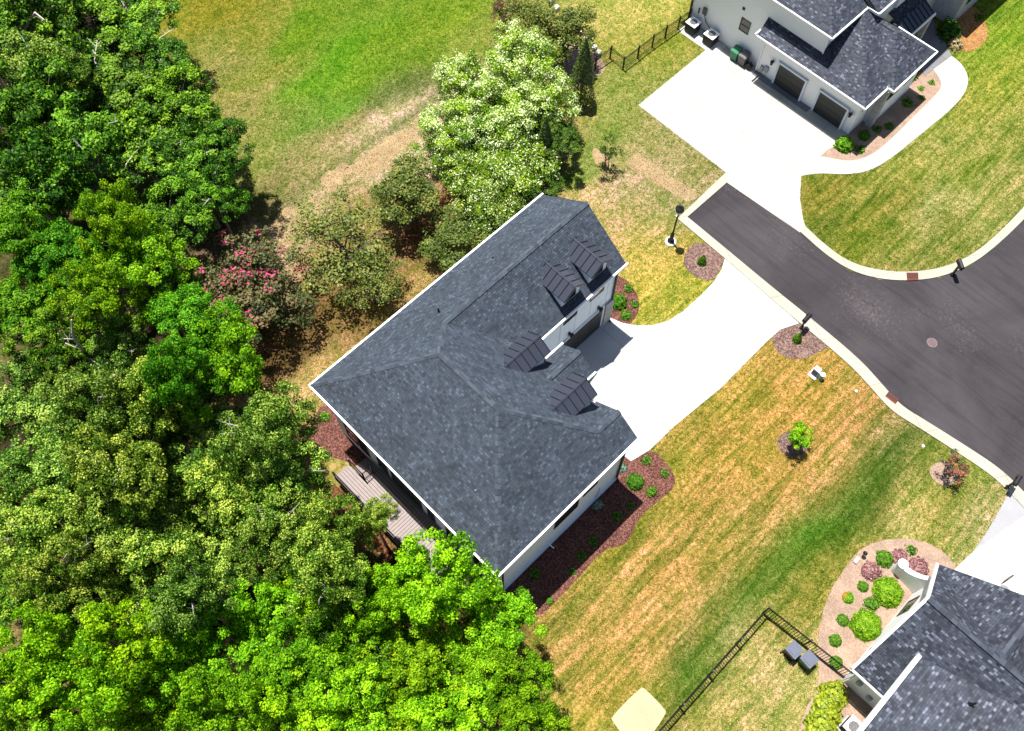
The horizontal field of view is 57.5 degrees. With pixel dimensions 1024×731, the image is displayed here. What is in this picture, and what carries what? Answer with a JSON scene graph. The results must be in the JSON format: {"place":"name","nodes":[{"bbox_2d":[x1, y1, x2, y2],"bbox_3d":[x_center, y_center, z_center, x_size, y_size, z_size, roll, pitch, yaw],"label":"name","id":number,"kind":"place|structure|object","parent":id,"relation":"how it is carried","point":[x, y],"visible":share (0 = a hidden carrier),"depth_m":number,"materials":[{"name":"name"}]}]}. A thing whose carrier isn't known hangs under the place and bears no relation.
{"place":"outdoors","nodes":[
{"label":"outdoors","id":0,"kind":"place"},
{"bbox_2d":[0,0,1023,730],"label":"lawn","id":1,"kind":"structure","parent":0,"point":[284,350],"depth_m":53.41,"materials":[{"name":"plant"}]},
{"bbox_2d":[0,189,71,289],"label":"deciduous tree","id":2,"kind":"object","parent":1,"relation":"on","point":[13,238],"visible":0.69,"depth_m":45.65,"materials":[{"name":"green plant"}]},
{"bbox_2d":[0,269,77,362],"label":"deciduous tree","id":3,"kind":"object","parent":1,"relation":"on","point":[28,299],"visible":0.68,"depth_m":44.86,"materials":[{"name":"green plant"}]},
{"bbox_2d":[0,348,78,456],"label":"deciduous tree","id":4,"kind":"object","parent":1,"relation":"on","point":[30,413],"visible":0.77,"depth_m":42.91,"materials":[{"name":"green plant"}]},
{"bbox_2d":[0,484,95,587],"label":"deciduous tree","id":5,"kind":"object","parent":1,"relation":"on","point":[31,525],"visible":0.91,"depth_m":37.84,"materials":[{"name":"green plant"}]},
{"bbox_2d":[6,164,92,258],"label":"deciduous tree","id":6,"kind":"object","parent":1,"relation":"on","point":[17,180],"visible":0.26,"depth_m":47.63,"materials":[{"name":"green plant"}]},
{"bbox_2d":[10,216,103,312],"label":"deciduous tree","id":7,"kind":"object","parent":1,"relation":"on","point":[68,250],"visible":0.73,"depth_m":45.63,"materials":[{"name":"green plant"}]},
{"bbox_2d":[0,420,120,518],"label":"deciduous tree","id":8,"kind":"object","parent":1,"relation":"on","point":[44,470],"visible":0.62,"depth_m":39.51,"materials":[{"name":"green plant"}]},
{"bbox_2d":[0,582,129,669],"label":"deciduous tree","id":9,"kind":"object","parent":1,"relation":"on","point":[71,639],"visible":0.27,"depth_m":37.11,"materials":[{"name":"green plant"}]},
{"bbox_2d":[41,482,151,579],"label":"deciduous tree","id":10,"kind":"object","parent":1,"relation":"on","point":[96,520],"visible":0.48,"depth_m":39.05,"materials":[{"name":"green plant"}]},
{"bbox_2d":[75,311,157,378],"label":"deciduous tree","id":11,"kind":"object","parent":1,"relation":"on","point":[119,342],"visible":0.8,"depth_m":44.06,"materials":[{"name":"green plant"}]},
{"bbox_2d":[78,541,171,627],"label":"deciduous tree","id":12,"kind":"object","parent":1,"relation":"on","point":[138,596],"visible":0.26,"depth_m":38.63,"materials":[{"name":"green plant"}]},
{"bbox_2d":[78,217,200,333],"bbox_3d":[-18.066,-3.697,47.692,4.838,9.343,5.159,33,69,15],"label":"deciduous tree","id":13,"kind":"object","parent":1,"relation":"on","point":[146,246],"visible":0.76,"depth_m":44.30,"materials":[{"name":"green plant"}]},
{"bbox_2d":[87,352,196,449],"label":"deciduous tree","id":14,"kind":"object","parent":1,"relation":"on","point":[139,404],"visible":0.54,"depth_m":39.87,"materials":[{"name":"green plant"}]},
{"bbox_2d":[98,103,193,201],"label":"deciduous tree","id":15,"kind":"object","parent":1,"relation":"on","point":[135,148],"visible":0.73,"depth_m":50.18,"materials":[{"name":"green plant"}]},
{"bbox_2d":[106,490,207,602],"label":"deciduous tree","id":16,"kind":"object","parent":1,"relation":"on","point":[144,549],"visible":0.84,"depth_m":38.85,"materials":[{"name":"green plant"}]},
{"bbox_2d":[179,224,319,347],"bbox_3d":[-13.972,-3.868,50.214,7.603,5.052,7.743,26,67,12],"label":"crape myrtle","id":17,"kind":"object","parent":1,"relation":"on","point":[242,292],"visible":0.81,"depth_m":49.00,"materials":[{"name":"pink plant"}]},
{"bbox_2d":[307,404,374,465],"bbox_3d":[-7.448,5.299,48.486,2.600,0.020,8.805,-42,71,-18],"label":"planting bed","id":18,"kind":"object","parent":1,"relation":"on","point":[334,439],"visible":0.25,"depth_m":49.11,"materials":[{"name":"soil"}]},
{"bbox_2d":[284,184,411,303],"bbox_3d":[-8.693,-6.589,51.765,7.386,4.645,7.065,-21,66,-10],"label":"crape myrtle","id":19,"kind":"object","parent":1,"relation":"on","point":[315,227],"visible":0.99,"depth_m":50.37,"materials":[{"name":"green plant"}]},
{"bbox_2d":[333,248,406,311],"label":"crape myrtle","id":20,"kind":"object","parent":1,"relation":"on","point":[377,288],"visible":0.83,"depth_m":50.45,"materials":[{"name":"green plant"}]},
{"bbox_2d":[344,115,423,175],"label":"bare soil","id":21,"kind":"structure","parent":1,"relation":"on","point":[368,157],"depth_m":57.37,"materials":[{"name":"soil"}]},
{"bbox_2d":[331,458,463,582],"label":"wooden deck","id":22,"kind":"structure","parent":1,"relation":"on","point":[377,482],"depth_m":46.68,"materials":[{"name":"wood"}]},
{"bbox_2d":[367,153,441,223],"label":"crape myrtle","id":23,"kind":"object","parent":1,"relation":"on","point":[412,191],"visible":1,"depth_m":51.83,"materials":[{"name":"green plant"}]},
{"bbox_2d":[407,91,496,165],"bbox_3d":[-3.428,-13.258,55.142,5.539,4.414,4.603,16,65,7],"label":"crape myrtle","id":24,"kind":"object","parent":1,"relation":"on","point":[441,134],"visible":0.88,"depth_m":53.96,"materials":[{"name":"green plant"}]},
{"bbox_2d":[416,203,489,270],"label":"crape myrtle","id":25,"kind":"object","parent":1,"relation":"on","point":[449,233],"visible":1,"depth_m":51.78,"materials":[{"name":"green plant"}]},
{"bbox_2d":[430,48,501,123],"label":"crape myrtle","id":26,"kind":"object","parent":1,"relation":"on","point":[458,75],"visible":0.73,"depth_m":54.68,"materials":[{"name":"green plant"}]},
{"bbox_2d":[308,193,638,592],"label":"white house","id":27,"kind":"structure","parent":1,"relation":"on","point":[461,394],"depth_m":42.48,"materials":[{"name":"grey"}]},
{"bbox_2d":[427,136,524,217],"bbox_3d":[-2.542,-11.298,54.631,5.644,3.621,5.443,-39,70,-17],"label":"crape myrtle","id":28,"kind":"object","parent":1,"relation":"on","point":[469,161],"visible":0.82,"depth_m":53.35,"materials":[{"name":"green plant"}]},
{"bbox_2d":[457,160,526,233],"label":"crape myrtle","id":29,"kind":"object","parent":1,"relation":"on","point":[485,211],"visible":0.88,"depth_m":52.73,"materials":[{"name":"green plant"}]},
{"bbox_2d":[450,76,538,158],"bbox_3d":[-1.040,-14.173,55.466,5.183,4.663,6.237,2,64,1],"label":"crape myrtle","id":30,"kind":"object","parent":1,"relation":"on","point":[493,115],"visible":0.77,"depth_m":53.70,"materials":[{"name":"green plant"}]},
{"bbox_2d":[455,109,561,194],"bbox_3d":[0.169,-12.344,55.031,6.203,3.852,5.982,30,68,13],"label":"crape myrtle","id":31,"kind":"object","parent":1,"relation":"on","point":[528,151],"visible":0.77,"depth_m":53.56,"materials":[{"name":"green plant"}]},
{"bbox_2d":[474,16,562,108],"bbox_3d":[0.650,-17.589,56.730,6.085,5.413,5.057,-42,71,-18],"label":"crape myrtle","id":32,"kind":"object","parent":1,"relation":"on","point":[515,57],"visible":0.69,"depth_m":55.20,"materials":[{"name":"green plant"}]},
{"bbox_2d":[488,0,571,56],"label":"crape myrtle","id":33,"kind":"object","parent":1,"relation":"on","point":[527,10],"visible":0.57,"depth_m":57.70,"materials":[{"name":"green plant"}]},
{"bbox_2d":[494,54,581,133],"bbox_3d":[1.596,-15.616,56.047,5.322,4.913,4.423,-12,65,-6],"label":"crape myrtle","id":34,"kind":"object","parent":1,"relation":"on","point":[549,96],"visible":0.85,"depth_m":54.58,"materials":[{"name":"green plant"}]},
{"bbox_2d":[545,38,605,87],"bbox_3d":[3.734,-19.596,60.590,3.795,0.020,4.003,-42,71,-18],"label":"planting bed","id":35,"kind":"object","parent":1,"relation":"on","point":[567,65],"visible":0.4,"depth_m":60.51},
{"bbox_2d":[531,1,600,62],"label":"crape myrtle","id":36,"kind":"object","parent":35,"relation":"on","point":[571,19],"visible":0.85,"depth_m":57.91,"materials":[{"name":"green plant"}]},
{"bbox_2d":[495,451,674,614],"bbox_3d":[3.571,8.271,47.109,11.516,0.020,3.968,-42,71,-18],"label":"planting bed","id":37,"kind":"object","parent":1,"relation":"on","point":[555,580],"visible":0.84,"depth_m":47.01,"materials":[{"name":"soil"}]},
{"bbox_2d":[611,688,665,730],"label":"pad","id":38,"kind":"object","parent":1,"relation":"on","point":[642,709],"visible":1,"depth_m":43.26,"materials":[{"name":"concrete"}]},
{"bbox_2d":[772,322,827,358],"bbox_3d":[15.900,-1.267,51.794,2.573,0.020,2.612,-42,71,-18],"label":"planting bed","id":39,"kind":"object","parent":1,"relation":"on","point":[810,344],"visible":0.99,"depth_m":51.75,"materials":[{"name":"gravel"}]},
{"bbox_2d":[687,0,977,133],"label":"white house","id":40,"kind":"structure","parent":1,"relation":"on","point":[847,66],"depth_m":56.32,"materials":[{"name":"paint"}]},
{"bbox_2d":[678,217,1023,507],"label":"kerb","id":41,"kind":"structure","parent":1,"relation":"on","point":[867,375],"depth_m":51.10,"materials":[{"name":"concrete"}]},
{"bbox_2d":[799,538,954,730],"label":"planting bed","id":42,"kind":"object","parent":1,"relation":"on","point":[850,650],"visible":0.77,"depth_m":45.42,"materials":[{"name":"gravel"}]},
{"bbox_2d":[820,70,940,160],"bbox_3d":[23.403,-15.595,58.766,11.414,0.020,3.057,-42,71,-18],"label":"planting bed","id":43,"kind":"object","parent":1,"relation":"on","point":[898,115],"visible":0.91,"depth_m":58.70,"materials":[{"name":"gravel"}]},
{"bbox_2d":[800,207,1023,280],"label":"kerb","id":44,"kind":"structure","parent":1,"relation":"on","point":[992,243],"depth_m":54.08,"materials":[{"name":"concrete"}]},
{"bbox_2d":[842,563,1023,730],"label":"white house","id":45,"kind":"structure","parent":1,"relation":"on","point":[944,651],"depth_m":38.75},
{"bbox_2d":[576,259,797,460],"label":"driveway","id":46,"kind":"structure","parent":0,"point":[652,384],"depth_m":51.45,"materials":[{"name":"white concrete"}]},
{"bbox_2d":[639,43,847,231],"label":"driveway","id":47,"kind":"structure","parent":0,"point":[759,141],"depth_m":58.36,"materials":[{"name":"beige concrete"}]},
{"bbox_2d":[688,183,1023,490],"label":"road","id":48,"kind":"structure","parent":0,"point":[962,381],"depth_m":52.48,"materials":[{"name":"asphalt"}]},
{"bbox_2d":[799,56,967,176],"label":"path","id":49,"kind":"structure","parent":0,"point":[950,72],"depth_m":58.44,"materials":[{"name":"beige concrete"}]},
{"bbox_2d":[955,516,1023,585],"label":"driveway","id":50,"kind":"structure","parent":0,"point":[998,559],"depth_m":46.56,"materials":[{"name":"beige concrete"}]},
{"label":"ground","id":51,"kind":"structure","parent":0,"visible":0},
{"bbox_2d":[0,605,69,728],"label":"deciduous tree","id":52,"kind":"object","parent":51,"relation":"on","point":[28,655],"visible":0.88,"depth_m":33.85,"materials":[{"name":"green plant"}]},
{"bbox_2d":[0,54,92,208],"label":"deciduous tree","id":53,"kind":"object","parent":51,"relation":"on","point":[15,101],"visible":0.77,"depth_m":46.22,"materials":[{"name":"green plant"}]},
{"bbox_2d":[0,0,94,68],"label":"deciduous tree","id":54,"kind":"object","parent":51,"relation":"on","point":[14,14],"visible":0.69,"depth_m":50.47,"materials":[{"name":"green plant"}]},
{"bbox_2d":[0,28,94,118],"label":"deciduous tree","id":55,"kind":"object","parent":51,"relation":"on","point":[22,56],"visible":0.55,"depth_m":48.47,"materials":[{"name":"green plant"}]},
{"bbox_2d":[1,304,104,389],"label":"deciduous tree","id":56,"kind":"object","parent":51,"relation":"on","point":[58,351],"visible":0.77,"depth_m":43.49,"materials":[{"name":"green plant"}]},
{"bbox_2d":[0,85,126,221],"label":"deciduous tree","id":57,"kind":"object","parent":51,"relation":"on","point":[70,153],"visible":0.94,"depth_m":45.11,"materials":[{"name":"green plant"}]},
{"bbox_2d":[18,0,130,72],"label":"deciduous tree","id":58,"kind":"object","parent":51,"relation":"on","point":[76,17],"visible":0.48,"depth_m":53.91,"materials":[{"name":"green plant"}]},
{"bbox_2d":[3,531,146,632],"bbox_3d":[-17.527,9.806,39.939,4.066,11.589,3.858,-40,71,-18],"label":"deciduous tree","id":59,"kind":"object","parent":51,"relation":"on","point":[77,574],"visible":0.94,"depth_m":36.44,"materials":[{"name":"green plant"}]},
{"bbox_2d":[23,636,148,730],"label":"deciduous tree","id":60,"kind":"object","parent":51,"relation":"on","point":[107,695],"visible":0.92,"depth_m":33.23,"materials":[{"name":"green plant"}]},
{"bbox_2d":[36,363,158,465],"bbox_3d":[-17.834,3.437,42.838,4.658,11.916,4.420,-1,64,-1],"label":"deciduous tree","id":61,"kind":"object","parent":51,"relation":"on","point":[94,413],"visible":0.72,"depth_m":39.15,"materials":[{"name":"green plant"}]},
{"bbox_2d":[44,253,152,350],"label":"deciduous tree","id":62,"kind":"object","parent":51,"relation":"on","point":[91,288],"visible":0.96,"depth_m":42.23,"materials":[{"name":"green plant"}]},
{"bbox_2d":[47,30,163,147],"bbox_3d":[-22.682,-14.871,54.221,7.175,7.224,6.574,38,70,16],"label":"deciduous tree","id":63,"kind":"object","parent":51,"relation":"on","point":[111,93],"visible":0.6,"depth_m":51.48,"materials":[{"name":"green plant"}]},
{"bbox_2d":[58,416,175,519],"bbox_3d":[-16.178,5.579,41.429,4.723,12.618,4.481,0,64,0],"label":"deciduous tree","id":64,"kind":"object","parent":51,"relation":"on","point":[133,466],"visible":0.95,"depth_m":37.35,"materials":[{"name":"green plant"}]},
{"bbox_2d":[70,177,168,271],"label":"deciduous tree","id":65,"kind":"object","parent":51,"relation":"on","point":[114,215],"visible":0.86,"depth_m":43.27,"materials":[{"name":"green plant"}]},
{"bbox_2d":[70,597,185,709],"bbox_3d":[-14.261,12.255,38.631,3.793,11.853,3.967,-14,65,-7],"label":"deciduous tree","id":66,"kind":"object","parent":51,"relation":"on","point":[138,666],"visible":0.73,"depth_m":34.41,"materials":[{"name":"green plant"}]},
{"bbox_2d":[86,0,182,68],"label":"deciduous tree","id":67,"kind":"object","parent":51,"relation":"on","point":[143,13],"visible":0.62,"depth_m":54.72,"materials":[{"name":"green plant"}]},
{"bbox_2d":[110,25,193,114],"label":"deciduous tree","id":68,"kind":"object","parent":51,"relation":"on","point":[160,58],"visible":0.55,"depth_m":53.11,"materials":[{"name":"green plant"}]},
{"bbox_2d":[108,654,220,730],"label":"deciduous tree","id":69,"kind":"object","parent":51,"relation":"on","point":[132,721],"visible":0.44,"depth_m":36.12,"materials":[{"name":"green plant"}]},
{"bbox_2d":[127,175,217,275],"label":"deciduous tree","id":70,"kind":"object","parent":51,"relation":"on","point":[156,204],"visible":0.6,"depth_m":47.77,"materials":[{"name":"green plant"}]},
{"bbox_2d":[123,63,222,134],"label":"deciduous tree","id":71,"kind":"object","parent":51,"relation":"on","point":[168,96],"visible":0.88,"depth_m":50.99,"materials":[{"name":"green plant"}]},
{"bbox_2d":[135,427,233,524],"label":"deciduous tree","id":72,"kind":"object","parent":51,"relation":"on","point":[176,465],"visible":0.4,"depth_m":41.32,"materials":[{"name":"green plant"}]},
{"bbox_2d":[137,334,234,451],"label":"deciduous tree","id":73,"kind":"object","parent":51,"relation":"on","point":[169,367],"visible":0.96,"depth_m":38.58,"materials":[{"name":"green plant"}]},
{"bbox_2d":[148,131,232,229],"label":"deciduous tree","id":74,"kind":"object","parent":51,"relation":"on","point":[187,170],"visible":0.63,"depth_m":49.35,"materials":[{"name":"green plant"}]},
{"bbox_2d":[145,543,239,641],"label":"deciduous tree","id":75,"kind":"object","parent":51,"relation":"on","point":[196,585],"visible":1,"depth_m":34.48,"materials":[{"name":"green plant"}]},
{"bbox_2d":[145,282,241,382],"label":"deciduous tree","id":76,"kind":"object","parent":51,"relation":"on","point":[192,300],"visible":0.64,"depth_m":43.46,"materials":[{"name":"green plant"}]},
{"bbox_2d":[147,370,245,460],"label":"deciduous tree","id":77,"kind":"object","parent":51,"relation":"on","point":[200,428],"visible":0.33,"depth_m":42.04,"materials":[{"name":"green plant"}]},
{"bbox_2d":[135,610,258,712],"bbox_3d":[-12.189,13.108,39.167,4.406,10.134,4.150,12,65,5],"label":"deciduous tree","id":78,"kind":"object","parent":51,"relation":"on","point":[192,645],"visible":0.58,"depth_m":35.89,"materials":[{"name":"green plant"}]},
{"bbox_2d":[171,154,253,254],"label":"deciduous tree","id":79,"kind":"object","parent":51,"relation":"on","point":[214,197],"visible":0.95,"depth_m":48.19,"materials":[{"name":"green plant"}]},
{"bbox_2d":[178,107,255,204],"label":"deciduous tree","id":80,"kind":"object","parent":51,"relation":"on","point":[219,129],"visible":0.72,"depth_m":50.25,"materials":[{"name":"green plant"}]},
{"bbox_2d":[161,665,277,730],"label":"deciduous tree","id":81,"kind":"object","parent":51,"relation":"on","point":[191,701],"visible":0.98,"depth_m":32.80,"materials":[{"name":"green plant"}]},
{"bbox_2d":[174,427,264,526],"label":"deciduous tree","id":82,"kind":"object","parent":51,"relation":"on","point":[211,477],"visible":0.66,"depth_m":39.55,"materials":[{"name":"green plant"}]},
{"bbox_2d":[179,303,263,422],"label":"deciduous tree","id":83,"kind":"object","parent":51,"relation":"on","point":[227,352],"visible":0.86,"depth_m":40.66,"materials":[{"name":"green plant"}]},
{"bbox_2d":[174,490,275,600],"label":"deciduous tree","id":84,"kind":"object","parent":51,"relation":"on","point":[214,543],"visible":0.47,"depth_m":40.41,"materials":[{"name":"green plant"}]},
{"bbox_2d":[198,578,306,675],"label":"deciduous tree","id":85,"kind":"object","parent":51,"relation":"on","point":[244,614],"visible":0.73,"depth_m":36.93,"materials":[{"name":"green plant"}]},
{"bbox_2d":[207,379,322,498],"bbox_3d":[-10.394,4.418,41.900,4.439,12.846,4.678,8,64,3],"label":"deciduous tree","id":86,"kind":"object","parent":51,"relation":"on","point":[258,429],"visible":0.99,"depth_m":38.03,"materials":[{"name":"green plant"}]},
{"bbox_2d":[219,486,326,586],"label":"deciduous tree","id":87,"kind":"object","parent":51,"relation":"on","point":[274,532],"visible":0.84,"depth_m":38.18,"materials":[{"name":"green plant"}]},
{"bbox_2d":[228,435,334,532],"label":"deciduous tree","id":88,"kind":"object","parent":51,"relation":"on","point":[285,473],"visible":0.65,"depth_m":39.22,"materials":[{"name":"green plant"}]},
{"bbox_2d":[225,666,338,730],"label":"deciduous tree","id":89,"kind":"object","parent":51,"relation":"on","point":[276,705],"visible":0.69,"depth_m":34.88,"materials":[{"name":"green plant"}]},
{"bbox_2d":[236,627,345,730],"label":"deciduous tree","id":90,"kind":"object","parent":51,"relation":"on","point":[284,660],"visible":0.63,"depth_m":36.01,"materials":[{"name":"green plant"}]},
{"bbox_2d":[261,569,347,645],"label":"deciduous tree","id":91,"kind":"object","parent":51,"relation":"on","point":[288,583],"visible":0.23,"depth_m":37.93,"materials":[{"name":"green plant"}]},
{"bbox_2d":[283,521,370,628],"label":"deciduous tree","id":92,"kind":"object","parent":51,"relation":"on","point":[329,564],"visible":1,"depth_m":35.01,"materials":[{"name":"green plant"}]},
{"bbox_2d":[288,492,365,565],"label":"deciduous tree","id":93,"kind":"object","parent":51,"relation":"on","point":[319,510],"visible":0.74,"depth_m":39.03,"materials":[{"name":"green plant"}]},
{"bbox_2d":[299,607,396,701],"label":"deciduous tree","id":94,"kind":"object","parent":51,"relation":"on","point":[347,661],"visible":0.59,"depth_m":36.86,"materials":[{"name":"green plant"}]},
{"bbox_2d":[296,662,414,730],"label":"deciduous tree","id":95,"kind":"object","parent":51,"relation":"on","point":[355,719],"visible":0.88,"depth_m":35.83,"materials":[{"name":"green plant"}]},
{"bbox_2d":[354,493,400,548],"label":"deciduous tree","id":96,"kind":"object","parent":51,"relation":"on","point":[378,512],"visible":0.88,"depth_m":42.09,"materials":[{"name":"green plant"}]},
{"bbox_2d":[333,562,422,633],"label":"deciduous tree","id":97,"kind":"object","parent":51,"relation":"on","point":[386,599],"visible":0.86,"depth_m":36.48,"materials":[{"name":"green plant"}]},
{"bbox_2d":[357,587,458,685],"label":"deciduous tree","id":98,"kind":"object","parent":51,"relation":"on","point":[401,632],"visible":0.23,"depth_m":38.74,"materials":[{"name":"green plant"}]},
{"bbox_2d":[354,626,465,730],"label":"deciduous tree","id":99,"kind":"object","parent":51,"relation":"on","point":[418,674],"visible":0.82,"depth_m":36.45,"materials":[{"name":"green plant"}]},
{"bbox_2d":[389,527,502,627],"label":"deciduous tree","id":100,"kind":"object","parent":51,"relation":"on","point":[438,600],"visible":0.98,"depth_m":36.33,"materials":[{"name":"green plant"}]},
{"bbox_2d":[402,675,493,730],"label":"deciduous tree","id":101,"kind":"object","parent":51,"relation":"on","point":[458,720],"visible":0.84,"depth_m":35.96,"materials":[{"name":"green plant"}]},
{"bbox_2d":[426,613,515,719],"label":"deciduous tree","id":102,"kind":"object","parent":51,"relation":"on","point":[473,671],"visible":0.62,"depth_m":37.40,"materials":[{"name":"green plant"}]},
{"bbox_2d":[445,575,547,662],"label":"deciduous tree","id":103,"kind":"object","parent":51,"relation":"on","point":[517,609],"visible":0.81,"depth_m":38.18,"materials":[{"name":"green plant"}]},
{"bbox_2d":[483,646,555,730],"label":"deciduous tree","id":104,"kind":"object","parent":51,"relation":"on","point":[533,665],"visible":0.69,"depth_m":36.62,"materials":[{"name":"green plant"}]},
{"bbox_2d":[487,680,573,730],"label":"deciduous tree","id":105,"kind":"object","parent":51,"relation":"on","point":[523,717],"visible":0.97,"depth_m":35.55,"materials":[{"name":"green plant"}]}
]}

